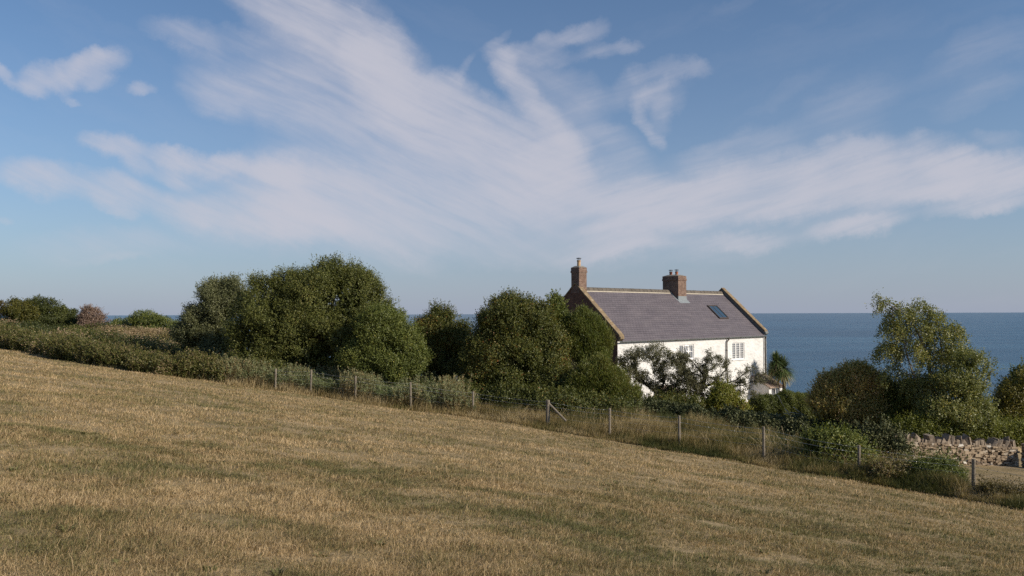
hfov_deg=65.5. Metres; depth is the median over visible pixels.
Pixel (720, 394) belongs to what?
garden bush
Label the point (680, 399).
garden bush
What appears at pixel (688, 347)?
window
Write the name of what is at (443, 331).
plum tree
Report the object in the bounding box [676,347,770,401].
twisted tree
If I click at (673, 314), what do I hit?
cottage
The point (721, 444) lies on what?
verge grass
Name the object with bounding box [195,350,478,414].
mugwort
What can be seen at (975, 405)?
sallow bush
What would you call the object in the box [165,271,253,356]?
willow tree
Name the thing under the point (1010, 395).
yellowing bush
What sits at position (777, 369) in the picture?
cabbage palm
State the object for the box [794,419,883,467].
elder bush
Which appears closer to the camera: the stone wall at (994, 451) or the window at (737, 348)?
the stone wall at (994, 451)
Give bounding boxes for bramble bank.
[412,374,644,417]
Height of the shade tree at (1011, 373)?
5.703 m
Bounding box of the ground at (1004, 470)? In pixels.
[0,348,1023,575]
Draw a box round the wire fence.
[274,369,1023,489]
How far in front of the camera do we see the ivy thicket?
45.05 m
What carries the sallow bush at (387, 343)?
on the ground at (1004, 470)
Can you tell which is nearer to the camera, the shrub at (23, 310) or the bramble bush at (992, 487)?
the bramble bush at (992, 487)
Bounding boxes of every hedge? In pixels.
[0,321,235,382]
[623,395,867,438]
[749,388,828,420]
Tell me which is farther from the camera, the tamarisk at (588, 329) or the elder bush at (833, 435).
the tamarisk at (588, 329)
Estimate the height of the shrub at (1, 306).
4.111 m
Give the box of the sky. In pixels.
[0,0,1023,314]
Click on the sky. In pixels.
(782, 156)
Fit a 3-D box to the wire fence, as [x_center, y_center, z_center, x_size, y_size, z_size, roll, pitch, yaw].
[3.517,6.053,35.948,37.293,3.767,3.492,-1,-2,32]
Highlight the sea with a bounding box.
[2,312,1023,400]
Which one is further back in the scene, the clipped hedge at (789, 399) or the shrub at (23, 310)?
the shrub at (23, 310)
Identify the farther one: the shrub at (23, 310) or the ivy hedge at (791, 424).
the shrub at (23, 310)
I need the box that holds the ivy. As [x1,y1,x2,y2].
[847,413,918,459]
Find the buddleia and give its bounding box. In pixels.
[801,356,897,427]
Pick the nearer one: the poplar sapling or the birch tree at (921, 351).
the birch tree at (921, 351)
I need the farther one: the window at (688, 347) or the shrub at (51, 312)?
the shrub at (51, 312)
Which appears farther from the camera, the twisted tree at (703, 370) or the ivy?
the twisted tree at (703, 370)
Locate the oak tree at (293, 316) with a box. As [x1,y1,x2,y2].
[219,251,400,373]
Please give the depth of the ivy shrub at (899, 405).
39.60 m
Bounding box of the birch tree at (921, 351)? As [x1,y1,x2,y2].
[865,287,983,412]
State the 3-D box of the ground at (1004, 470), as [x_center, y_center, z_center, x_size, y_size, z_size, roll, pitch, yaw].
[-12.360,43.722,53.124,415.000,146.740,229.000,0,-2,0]
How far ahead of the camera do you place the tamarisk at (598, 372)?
42.71 m
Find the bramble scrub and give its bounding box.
[0,317,239,357]
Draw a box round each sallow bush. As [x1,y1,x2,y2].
[334,299,432,383]
[912,343,1011,434]
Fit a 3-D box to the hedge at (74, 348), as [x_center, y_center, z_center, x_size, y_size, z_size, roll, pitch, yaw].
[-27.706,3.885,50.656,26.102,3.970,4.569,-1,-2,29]
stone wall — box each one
[881,432,1019,466]
[1020,443,1023,466]
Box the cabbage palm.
[760,349,796,388]
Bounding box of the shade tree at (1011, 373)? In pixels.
[989,355,1023,438]
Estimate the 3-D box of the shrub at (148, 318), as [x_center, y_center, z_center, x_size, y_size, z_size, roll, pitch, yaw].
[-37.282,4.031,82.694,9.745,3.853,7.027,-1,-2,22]
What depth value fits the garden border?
36.65 m
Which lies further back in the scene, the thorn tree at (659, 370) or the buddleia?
the thorn tree at (659, 370)
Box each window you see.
[679,344,692,359]
[732,342,745,360]
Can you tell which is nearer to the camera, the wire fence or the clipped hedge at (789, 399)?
the wire fence
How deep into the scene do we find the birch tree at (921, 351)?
38.64 m
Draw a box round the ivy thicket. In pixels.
[230,357,442,387]
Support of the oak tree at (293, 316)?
on the ground at (1004, 470)
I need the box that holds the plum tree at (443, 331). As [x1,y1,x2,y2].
[410,298,474,380]
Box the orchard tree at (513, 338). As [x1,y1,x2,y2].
[457,285,578,390]
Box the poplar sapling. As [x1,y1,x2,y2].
[544,289,572,333]
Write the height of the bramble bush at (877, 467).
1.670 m
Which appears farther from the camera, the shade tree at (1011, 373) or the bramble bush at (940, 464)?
the shade tree at (1011, 373)
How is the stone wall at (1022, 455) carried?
on the ground at (1004, 470)
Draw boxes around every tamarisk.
[554,300,616,367]
[560,349,643,400]
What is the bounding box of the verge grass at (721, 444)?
[0,329,1023,510]
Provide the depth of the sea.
1779.57 m
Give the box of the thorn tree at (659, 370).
[615,340,704,396]
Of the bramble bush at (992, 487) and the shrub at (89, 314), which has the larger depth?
the shrub at (89, 314)
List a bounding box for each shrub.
[0,295,41,323]
[0,299,7,317]
[6,294,80,326]
[75,303,111,328]
[108,308,182,330]
[860,369,930,430]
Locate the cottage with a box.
[555,258,781,401]
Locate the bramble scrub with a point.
(147, 338)
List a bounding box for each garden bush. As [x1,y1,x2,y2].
[642,387,705,407]
[698,377,756,411]
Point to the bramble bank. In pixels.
(538, 393)
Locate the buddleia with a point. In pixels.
(846, 391)
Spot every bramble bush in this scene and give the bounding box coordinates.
[849,450,922,479]
[900,445,971,487]
[963,468,1023,496]
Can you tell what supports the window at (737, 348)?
in the cottage
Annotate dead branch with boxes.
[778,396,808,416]
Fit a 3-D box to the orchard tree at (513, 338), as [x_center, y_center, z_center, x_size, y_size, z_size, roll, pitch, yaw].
[0.219,3.432,44.905,7.107,7.236,4.922,0,-2,0]
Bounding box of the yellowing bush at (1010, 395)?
[988,365,1023,421]
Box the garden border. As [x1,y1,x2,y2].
[883,408,1023,446]

